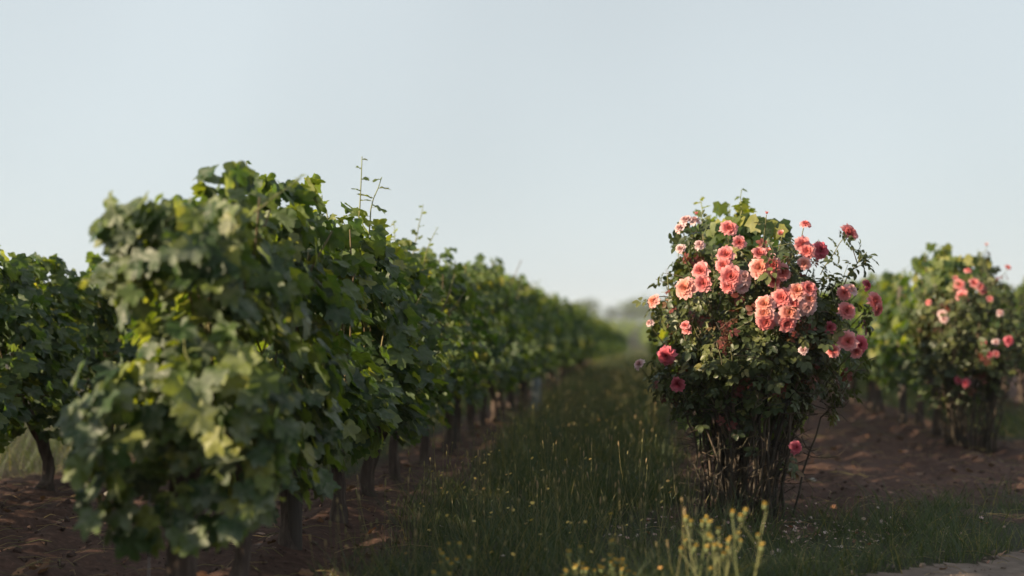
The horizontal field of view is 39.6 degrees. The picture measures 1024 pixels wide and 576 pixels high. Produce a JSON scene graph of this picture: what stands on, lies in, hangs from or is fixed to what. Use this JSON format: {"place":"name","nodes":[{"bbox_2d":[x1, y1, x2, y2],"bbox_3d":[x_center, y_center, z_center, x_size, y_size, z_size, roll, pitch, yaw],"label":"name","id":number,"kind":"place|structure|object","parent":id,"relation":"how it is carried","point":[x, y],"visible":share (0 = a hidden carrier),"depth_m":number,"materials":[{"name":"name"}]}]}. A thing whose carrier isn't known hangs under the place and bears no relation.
{"place":"outdoors","nodes":[
{"label":"outdoors","id":0,"kind":"place"},
{"bbox_2d":[0,416,128,478],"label":"edge grass","id":1,"kind":"structure","parent":0,"point":[56,444],"depth_m":10.00,"materials":[{"name":"green plant"}]},
{"bbox_2d":[168,363,576,481],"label":"verge grass","id":2,"kind":"structure","parent":0,"point":[464,402],"depth_m":14.10,"materials":[{"name":"green plant"}]},
{"bbox_2d":[0,323,1023,575],"bbox_3d":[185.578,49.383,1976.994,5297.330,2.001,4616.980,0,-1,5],"label":"ground","id":3,"kind":"structure","parent":0,"point":[32,545],"depth_m":7.76,"materials":[{"name":"soil"}]},
{"bbox_2d":[0,245,91,453],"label":"grapevine","id":4,"kind":"object","parent":3,"relation":"on","point":[34,332],"visible":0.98,"depth_m":7.28,"materials":[{"name":"plant"}]},
{"bbox_2d":[0,252,137,490],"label":"grapevine","id":5,"kind":"object","parent":3,"relation":"on","point":[78,319],"visible":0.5,"depth_m":8.11,"materials":[{"name":"plant"}]},
{"bbox_2d":[24,251,157,431],"bbox_3d":[-2.563,0.497,9.047,0.789,1.505,1.305,0,-1,2],"label":"grapevine","id":6,"kind":"object","parent":3,"relation":"on","point":[93,260],"visible":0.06,"depth_m":8.64,"materials":[{"name":"plant"}]},
{"bbox_2d":[87,311,179,405],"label":"grapevine","id":7,"kind":"object","parent":3,"relation":"on","point":[126,360],"depth_m":9.53,"materials":[{"name":"plant"}]},
{"bbox_2d":[148,494,149,575],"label":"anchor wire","id":8,"kind":"object","parent":3,"relation":"on","point":[149,554],"visible":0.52,"depth_m":4.48,"materials":[{"name":"grey metal"}]},
{"bbox_2d":[165,323,202,575],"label":"vine post","id":9,"kind":"object","parent":3,"relation":"on","point":[177,565],"visible":0.12,"depth_m":4.62,"materials":[{"name":"brown wood"}]},
{"bbox_2d":[54,160,346,575],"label":"grapevine","id":10,"kind":"object","parent":3,"relation":"on","point":[193,261],"visible":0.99,"depth_m":4.36,"materials":[{"name":"green plant"}]},
{"bbox_2d":[264,349,283,376],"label":"grapevine","id":11,"kind":"object","parent":3,"relation":"on","point":[271,354],"visible":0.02,"depth_m":11.84,"materials":[{"name":"plant"}]},
{"bbox_2d":[203,161,374,549],"bbox_3d":[-0.919,0.344,5.839,0.692,1.674,1.305,0,-1,0],"label":"grapevine","id":12,"kind":"object","parent":3,"relation":"on","point":[334,302],"visible":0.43,"depth_m":5.54,"materials":[{"name":"plant"}]},
{"bbox_2d":[287,255,301,549],"bbox_3d":[-0.897,0.489,5.882,0.066,1.500,0.064,0,-1,5],"label":"vine post","id":13,"kind":"object","parent":3,"relation":"on","point":[294,507],"visible":0.19,"depth_m":5.84,"materials":[{"name":"brown wood"}]},
{"bbox_2d":[257,158,435,522],"bbox_3d":[-0.823,0.267,6.682,0.821,1.854,1.319,0,-1,5],"label":"grapevine","id":14,"kind":"object","parent":3,"relation":"on","point":[361,255],"visible":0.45,"depth_m":6.61,"materials":[{"name":"plant"}]},
{"bbox_2d":[281,241,454,496],"bbox_3d":[-0.714,0.469,7.570,0.788,1.488,1.307,0,-1,5],"label":"grapevine","id":15,"kind":"object","parent":3,"relation":"on","point":[429,338],"visible":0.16,"depth_m":7.61,"materials":[{"name":"plant"}]},
{"bbox_2d":[348,206,456,480],"bbox_3d":[-0.673,0.363,8.468,0.634,1.752,1.340,0,-1,7],"label":"grapevine","id":16,"kind":"object","parent":3,"relation":"on","point":[407,246],"visible":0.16,"depth_m":8.48,"materials":[{"name":"green plant"}]},
{"bbox_2d":[418,252,473,467],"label":"grapevine","id":17,"kind":"object","parent":3,"relation":"on","point":[460,361],"visible":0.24,"depth_m":9.39,"materials":[{"name":"plant"}]},
{"bbox_2d":[431,541,471,575],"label":"yellow wildflower","id":18,"kind":"object","parent":3,"relation":"on","point":[447,562],"visible":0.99,"depth_m":4.87,"materials":[{"name":"plant"}]},
{"bbox_2d":[451,381,456,448],"bbox_3d":[-0.440,0.608,10.665,0.060,1.501,0.084,1,-2,-23],"label":"vine post","id":19,"kind":"object","parent":3,"relation":"on","point":[455,425],"visible":0.14,"depth_m":10.64,"materials":[{"name":"brown wood"}]},
{"bbox_2d":[419,247,498,454],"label":"grapevine","id":20,"kind":"object","parent":3,"relation":"on","point":[471,310],"visible":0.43,"depth_m":10.10,"materials":[{"name":"green plant"}]},
{"bbox_2d":[440,262,505,443],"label":"grapevine","id":21,"kind":"object","parent":3,"relation":"on","point":[477,284],"visible":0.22,"depth_m":10.99,"materials":[{"name":"green plant"}]},
{"bbox_2d":[440,253,526,425],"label":"grapevine","id":22,"kind":"object","parent":3,"relation":"on","point":[511,325],"visible":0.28,"depth_m":12.70,"materials":[{"name":"green plant"}]},
{"bbox_2d":[445,262,521,436],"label":"grapevine","id":23,"kind":"object","parent":3,"relation":"on","point":[494,285],"visible":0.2,"depth_m":11.94,"materials":[{"name":"plant"}]},
{"bbox_2d":[468,307,531,421],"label":"grapevine","id":24,"kind":"object","parent":3,"relation":"on","point":[494,406],"visible":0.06,"depth_m":13.54,"materials":[{"name":"plant"}]},
{"bbox_2d":[479,275,537,417],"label":"grapevine","id":25,"kind":"object","parent":3,"relation":"on","point":[515,292],"visible":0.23,"depth_m":14.43,"materials":[{"name":"plant"}]},
{"bbox_2d":[1,385,1023,575],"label":"soil clods","id":26,"kind":"object","parent":3,"relation":"on","point":[88,541],"visible":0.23,"depth_m":7.58,"materials":[{"name":"brown soil"}]},
{"bbox_2d":[3,379,1023,575],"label":"dead leaves","id":27,"kind":"object","parent":3,"relation":"on","point":[320,519],"visible":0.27,"depth_m":7.66,"materials":[{"name":"brown plant"}]},
{"bbox_2d":[309,359,724,575],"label":"flowering grass stalks","id":28,"kind":"object","parent":3,"relation":"on","point":[564,471],"visible":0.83,"depth_m":6.64,"materials":[{"name":"green plant"}]},
{"bbox_2d":[493,273,543,412],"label":"grapevine","id":29,"kind":"object","parent":3,"relation":"on","point":[531,308],"visible":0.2,"depth_m":15.31,"materials":[{"name":"plant"}]},
{"bbox_2d":[494,274,551,407],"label":"grapevine","id":30,"kind":"object","parent":3,"relation":"on","point":[538,332],"visible":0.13,"depth_m":16.16,"materials":[{"name":"plant"}]},
{"bbox_2d":[345,376,701,568],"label":"yellow flowers","id":31,"kind":"object","parent":3,"relation":"on","point":[532,502],"visible":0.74,"depth_m":5.74,"materials":[{"name":"yellow plant"}]},
{"bbox_2d":[531,378,540,409],"bbox_3d":[0.269,1.223,15.919,0.109,0.420,0.110,0,-1,5],"label":"plant sleeve","id":32,"kind":"object","parent":3,"relation":"on","point":[536,383],"visible":0.62,"depth_m":15.88,"materials":[{"name":"grey plastic"}]},
{"bbox_2d":[523,282,554,403],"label":"grapevine","id":33,"kind":"object","parent":3,"relation":"on","point":[548,348],"visible":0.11,"depth_m":16.96,"materials":[{"name":"plant"}]},
{"bbox_2d":[528,288,557,398],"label":"grapevine","id":34,"kind":"object","parent":3,"relation":"on","point":[553,363],"visible":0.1,"depth_m":18.08,"materials":[{"name":"plant"}]},
{"bbox_2d":[531,287,559,377],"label":"grapevine","id":35,"kind":"object","parent":3,"relation":"on","point":[552,317],"visible":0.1,"depth_m":18.83,"materials":[{"name":"plant"}]},
{"bbox_2d":[541,302,564,372],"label":"grapevine","id":36,"kind":"object","parent":3,"relation":"on","point":[557,323],"visible":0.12,"depth_m":19.60,"materials":[{"name":"plant"}]},
{"bbox_2d":[541,292,570,390],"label":"grapevine","id":37,"kind":"object","parent":3,"relation":"on","point":[565,350],"visible":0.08,"depth_m":20.65,"materials":[{"name":"plant"}]},
{"bbox_2d":[544,297,571,388],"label":"grapevine","id":38,"kind":"object","parent":3,"relation":"on","point":[557,307],"visible":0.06,"depth_m":21.31,"materials":[{"name":"plant"}]},
{"bbox_2d":[547,293,572,386],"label":"grapevine","id":39,"kind":"object","parent":3,"relation":"on","point":[556,298],"visible":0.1,"depth_m":22.03,"materials":[{"name":"plant"}]},
{"bbox_2d":[544,297,575,384],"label":"grapevine","id":40,"kind":"object","parent":3,"relation":"on","point":[573,331],"visible":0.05,"depth_m":23.13,"materials":[{"name":"plant"}]},
{"bbox_2d":[558,305,579,382],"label":"grapevine","id":41,"kind":"object","parent":3,"relation":"on","point":[576,342],"visible":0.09,"depth_m":23.67,"materials":[{"name":"plant"}]},
{"bbox_2d":[555,297,584,380],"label":"grapevine","id":42,"kind":"object","parent":3,"relation":"on","point":[570,308],"visible":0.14,"depth_m":24.46,"materials":[{"name":"plant"}]},
{"bbox_2d":[559,317,580,374],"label":"grapevine","id":43,"kind":"object","parent":3,"relation":"on","point":[576,355],"visible":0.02,"depth_m":25.62,"materials":[{"name":"plant"}]},
{"bbox_2d":[566,312,584,376],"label":"grapevine","id":44,"kind":"object","parent":3,"relation":"on","point":[581,345],"visible":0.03,"depth_m":26.49,"materials":[{"name":"plant"}]},
{"bbox_2d":[569,306,586,374],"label":"grapevine","id":45,"kind":"object","parent":3,"relation":"on","point":[583,348],"visible":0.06,"depth_m":27.02,"materials":[{"name":"plant"}]},
{"bbox_2d":[569,308,591,369],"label":"grapevine","id":46,"kind":"object","parent":3,"relation":"on","point":[588,338],"visible":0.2,"depth_m":27.59,"materials":[{"name":"plant"}]},
{"bbox_2d":[572,301,589,374],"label":"grapevine","id":47,"kind":"object","parent":3,"relation":"on","point":[580,312],"visible":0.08,"depth_m":28.78,"materials":[{"name":"plant"}]},
{"bbox_2d":[576,305,591,368],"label":"grapevine","id":48,"kind":"object","parent":3,"relation":"on","point":[590,331],"visible":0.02,"depth_m":29.55,"materials":[{"name":"plant"}]},
{"bbox_2d":[578,309,593,366],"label":"grapevine","id":49,"kind":"object","parent":3,"relation":"on","point":[586,317],"visible":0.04,"depth_m":30.45,"materials":[{"name":"plant"}]},
{"bbox_2d":[560,545,612,575],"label":"yellow wildflower","id":50,"kind":"object","parent":3,"relation":"on","point":[582,567],"visible":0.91,"depth_m":4.68,"materials":[{"name":"plant"}]},
{"bbox_2d":[580,333,593,369],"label":"grapevine","id":51,"kind":"object","parent":3,"relation":"on","point":[592,335],"visible":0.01,"depth_m":31.42,"materials":[{"name":"plant"}]},
{"bbox_2d":[574,297,601,316],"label":"tree","id":52,"kind":"object","parent":3,"relation":"on","point":[589,305],"visible":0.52,"depth_m":343.46,"materials":[{"name":"green plant"}]},
{"bbox_2d":[581,306,597,367],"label":"grapevine","id":53,"kind":"object","parent":3,"relation":"on","point":[592,325],"visible":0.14,"depth_m":32.07,"materials":[{"name":"plant"}]},
{"bbox_2d":[585,317,602,364],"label":"grapevine","id":54,"kind":"object","parent":3,"relation":"on","point":[599,345],"visible":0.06,"depth_m":34.98,"materials":[{"name":"green plant"}]},
{"bbox_2d":[588,317,604,364],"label":"grapevine","id":55,"kind":"object","parent":3,"relation":"on","point":[600,334],"visible":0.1,"depth_m":36.34,"materials":[{"name":"green plant"}]},
{"bbox_2d":[590,310,603,362],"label":"grapevine","id":56,"kind":"object","parent":3,"relation":"on","point":[594,313],"visible":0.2,"depth_m":38.37,"materials":[{"name":"green plant"}]},
{"bbox_2d":[589,318,608,360],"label":"grapevine","id":57,"kind":"object","parent":3,"relation":"on","point":[603,335],"visible":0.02,"depth_m":39.89,"materials":[{"name":"plant"}]},
{"bbox_2d":[593,319,607,362],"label":"grapevine","id":58,"kind":"object","parent":3,"relation":"on","point":[605,338],"visible":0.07,"depth_m":40.45,"materials":[{"name":"plant"}]},
{"bbox_2d":[598,321,609,361],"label":"grapevine","id":59,"kind":"object","parent":3,"relation":"on","point":[606,350],"visible":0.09,"depth_m":43.65,"materials":[{"name":"plant"}]},
{"bbox_2d":[599,317,609,358],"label":"grapevine","id":60,"kind":"object","parent":3,"relation":"on","point":[601,321],"visible":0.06,"depth_m":42.43,"materials":[{"name":"plant"}]},
{"bbox_2d":[601,320,612,359],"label":"grapevine","id":61,"kind":"object","parent":3,"relation":"on","point":[607,325],"visible":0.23,"depth_m":45.57,"materials":[{"name":"plant"}]},
{"bbox_2d":[608,327,614,356],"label":"grapevine","id":62,"kind":"object","parent":3,"relation":"on","point":[612,342],"visible":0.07,"depth_m":48.50,"materials":[{"name":"plant"}]},
{"bbox_2d":[608,327,615,358],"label":"grapevine","id":63,"kind":"object","parent":3,"relation":"on","point":[614,340],"visible":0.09,"depth_m":54.09,"materials":[{"name":"plant"}]},
{"bbox_2d":[614,326,619,354],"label":"grapevine","id":64,"kind":"object","parent":3,"relation":"on","point":[617,334],"visible":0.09,"depth_m":61.02,"materials":[{"name":"plant"}]},
{"bbox_2d":[615,329,622,355],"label":"grapevine","id":65,"kind":"object","parent":3,"relation":"on","point":[621,337],"visible":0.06,"depth_m":66.17,"materials":[{"name":"plant"}]},
{"bbox_2d":[608,538,635,575],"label":"yellow wildflower","id":66,"kind":"object","parent":3,"relation":"on","point":[619,564],"visible":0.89,"depth_m":4.71,"materials":[{"name":"plant"}]},
{"bbox_2d":[599,299,647,321],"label":"tree","id":67,"kind":"object","parent":3,"relation":"on","point":[627,313],"visible":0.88,"depth_m":348.10,"materials":[{"name":"green plant"}]},
{"bbox_2d":[604,317,650,345],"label":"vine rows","id":68,"kind":"object","parent":3,"relation":"on","point":[629,327],"visible":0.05,"depth_m":200.10,"materials":[{"name":"green plant"}]},
{"bbox_2d":[623,293,664,321],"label":"tree","id":69,"kind":"object","parent":3,"relation":"on","point":[646,308],"visible":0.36,"depth_m":356.62,"materials":[{"name":"green plant"}]},
{"bbox_2d":[647,341,654,359],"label":"grapevine","id":70,"kind":"object","parent":3,"relation":"on","point":[651,348],"visible":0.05,"depth_m":35.81,"materials":[{"name":"plant"}]},
{"bbox_2d":[658,239,734,452],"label":"grapevine","id":71,"kind":"object","parent":3,"relation":"on","point":[662,334],"visible":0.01,"depth_m":9.54,"materials":[{"name":"green plant"}]},
{"bbox_2d":[669,281,734,444],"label":"grapevine","id":72,"kind":"object","parent":3,"relation":"on","point":[677,368],"visible":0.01,"depth_m":9.03,"materials":[{"name":"plant"}]},
{"bbox_2d":[440,497,1006,562],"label":"fallen rose petals","id":73,"kind":"object","parent":3,"relation":"on","point":[828,515],"visible":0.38,"depth_m":6.72,"materials":[{"name":"pink plant"}]},
{"bbox_2d":[662,188,808,456],"bbox_3d":[1.213,0.346,7.911,0.803,1.772,1.538,0,-1,5],"label":"grapevine","id":74,"kind":"object","parent":3,"relation":"on","point":[748,228],"visible":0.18,"depth_m":7.38,"materials":[{"name":"plant"}]},
{"bbox_2d":[735,315,747,490],"bbox_3d":[1.215,0.556,7.537,0.070,1.451,0.091,-1,-2,39],"label":"vine post","id":75,"kind":"object","parent":3,"relation":"on","point":[737,429],"visible":0.03,"depth_m":7.50,"materials":[{"name":"brown wood"}]},
{"bbox_2d":[632,209,882,523],"bbox_3d":[1.168,0.422,7.155,1.178,1.608,1.300,1,-2,-42],"label":"rose bush","id":76,"kind":"object","parent":3,"relation":"on","point":[787,309],"visible":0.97,"depth_m":6.90,"materials":[{"name":"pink plant"}]},
{"bbox_2d":[525,436,1023,575],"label":"headland turf","id":77,"kind":"structure","parent":3,"relation":"on","point":[879,516],"depth_m":6.42,"materials":[{"name":"green plant"}]},
{"bbox_2d":[807,293,828,393],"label":"grapevine","id":78,"kind":"object","parent":3,"relation":"on","point":[821,381],"depth_m":19.40,"materials":[{"name":"plant"}]},
{"bbox_2d":[821,282,848,396],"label":"grapevine","id":79,"kind":"object","parent":3,"relation":"on","point":[827,294],"visible":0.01,"depth_m":18.38,"materials":[{"name":"plant"}]},
{"bbox_2d":[829,287,864,401],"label":"grapevine","id":80,"kind":"object","parent":3,"relation":"on","point":[845,399],"visible":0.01,"depth_m":17.49,"materials":[{"name":"plant"}]},
{"bbox_2d":[830,278,874,402],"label":"grapevine","id":81,"kind":"object","parent":3,"relation":"on","point":[853,386],"visible":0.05,"depth_m":16.64,"materials":[{"name":"plant"}]},
{"bbox_2d":[832,271,891,410],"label":"grapevine","id":82,"kind":"object","parent":3,"relation":"on","point":[871,277],"visible":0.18,"depth_m":15.67,"materials":[{"name":"plant"}]},
{"bbox_2d":[849,273,897,413],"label":"grapevine","id":83,"kind":"object","parent":3,"relation":"on","point":[878,398],"visible":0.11,"depth_m":14.76,"materials":[{"name":"plant"}]},
{"bbox_2d":[858,266,923,419],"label":"grapevine","id":84,"kind":"object","parent":3,"relation":"on","point":[879,339],"visible":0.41,"depth_m":13.61,"materials":[{"name":"plant"}]},
{"bbox_2d":[898,286,906,425],"bbox_3d":[3.601,0.709,13.120,0.076,1.451,0.096,0,-1,5],"label":"vine post","id":85,"kind":"object","parent":3,"relation":"on","point":[902,396],"visible":0.42,"depth_m":13.08,"materials":[{"name":"wood"}]},
{"bbox_2d":[878,271,971,428],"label":"grapevine","id":86,"kind":"object","parent":3,"relation":"on","point":[889,358],"visible":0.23,"depth_m":13.01,"materials":[{"name":"plant"}]},
{"bbox_2d":[891,242,992,435],"bbox_3d":[3.537,0.470,11.708,0.787,1.720,1.538,0,-1,5],"label":"grapevine","id":87,"kind":"object","parent":3,"relation":"on","point":[943,264],"visible":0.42,"depth_m":11.35,"materials":[{"name":"plant"}]},
{"bbox_2d":[889,243,1023,453],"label":"rose bush","id":88,"kind":"object","parent":3,"relation":"on","point":[991,360],"visible":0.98,"depth_m":10.86,"materials":[{"name":"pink plant"}]},
{"bbox_2d":[983,281,1016,398],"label":"grapevine","id":89,"kind":"object","parent":3,"relation":"on","point":[1004,305],"visible":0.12,"depth_m":17.21,"materials":[{"name":"plant"}]},
{"bbox_2d":[995,276,1023,403],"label":"grapevine","id":90,"kind":"object","parent":3,"relation":"on","point":[1020,287],"visible":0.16,"depth_m":16.58,"materials":[{"name":"plant"}]},
{"bbox_2d":[1012,287,1023,365],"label":"grapevine","id":91,"kind":"object","parent":3,"relation":"on","point":[1021,326],"visible":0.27,"depth_m":16.04,"materials":[{"name":"plant"}]},
{"bbox_2d":[0,394,1023,575],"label":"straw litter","id":92,"kind":"object","parent":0,"point":[50,561],"visible":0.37,"depth_m":7.67,"materials":[{"name":"beige plant"}]},
{"bbox_2d":[0,0,1023,322],"label":"sky","id":93,"kind":"structure","parent":0,"point":[568,140],"materials":[{"name":"blue"}]},
{"bbox_2d":[272,355,845,575],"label":"meadow grass","id":94,"kind":"structure","parent":0,"point":[525,453],"depth_m":7.27,"materials":[{"name":"green plant"}]},
{"bbox_2d":[589,347,656,363],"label":"distant grass","id":95,"kind":"structure","parent":0,"point":[641,354],"depth_m":82.62,"materials":[{"name":"green plant"}]},
{"bbox_2d":[679,514,731,575],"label":"yellow wildflower","id":96,"kind":"object","parent":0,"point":[711,539],"visible":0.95,"depth_m":4.50,"materials":[{"name":"plant"}]},
{"bbox_2d":[684,515,739,575],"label":"yellow wildflower","id":97,"kind":"object","parent":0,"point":[704,522],"visible":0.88,"depth_m":4.54,"materials":[{"name":"plant"}]},
{"bbox_2d":[723,502,768,575],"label":"yellow wildflower","id":98,"kind":"object","parent":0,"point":[761,547],"visible":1,"depth_m":4.40,"materials":[{"name":"plant"}]},
{"bbox_2d":[825,375,1023,439],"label":"field grass","id":99,"kind":"structure","parent":0,"point":[1006,426],"depth_m":15.20,"materials":[{"name":"green plant"}]},
{"bbox_2d":[851,549,1023,575],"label":"dirt track","id":100,"kind":"structure","parent":0,"point":[1014,566],"depth_m":5.65,"materials":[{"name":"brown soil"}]}
]}

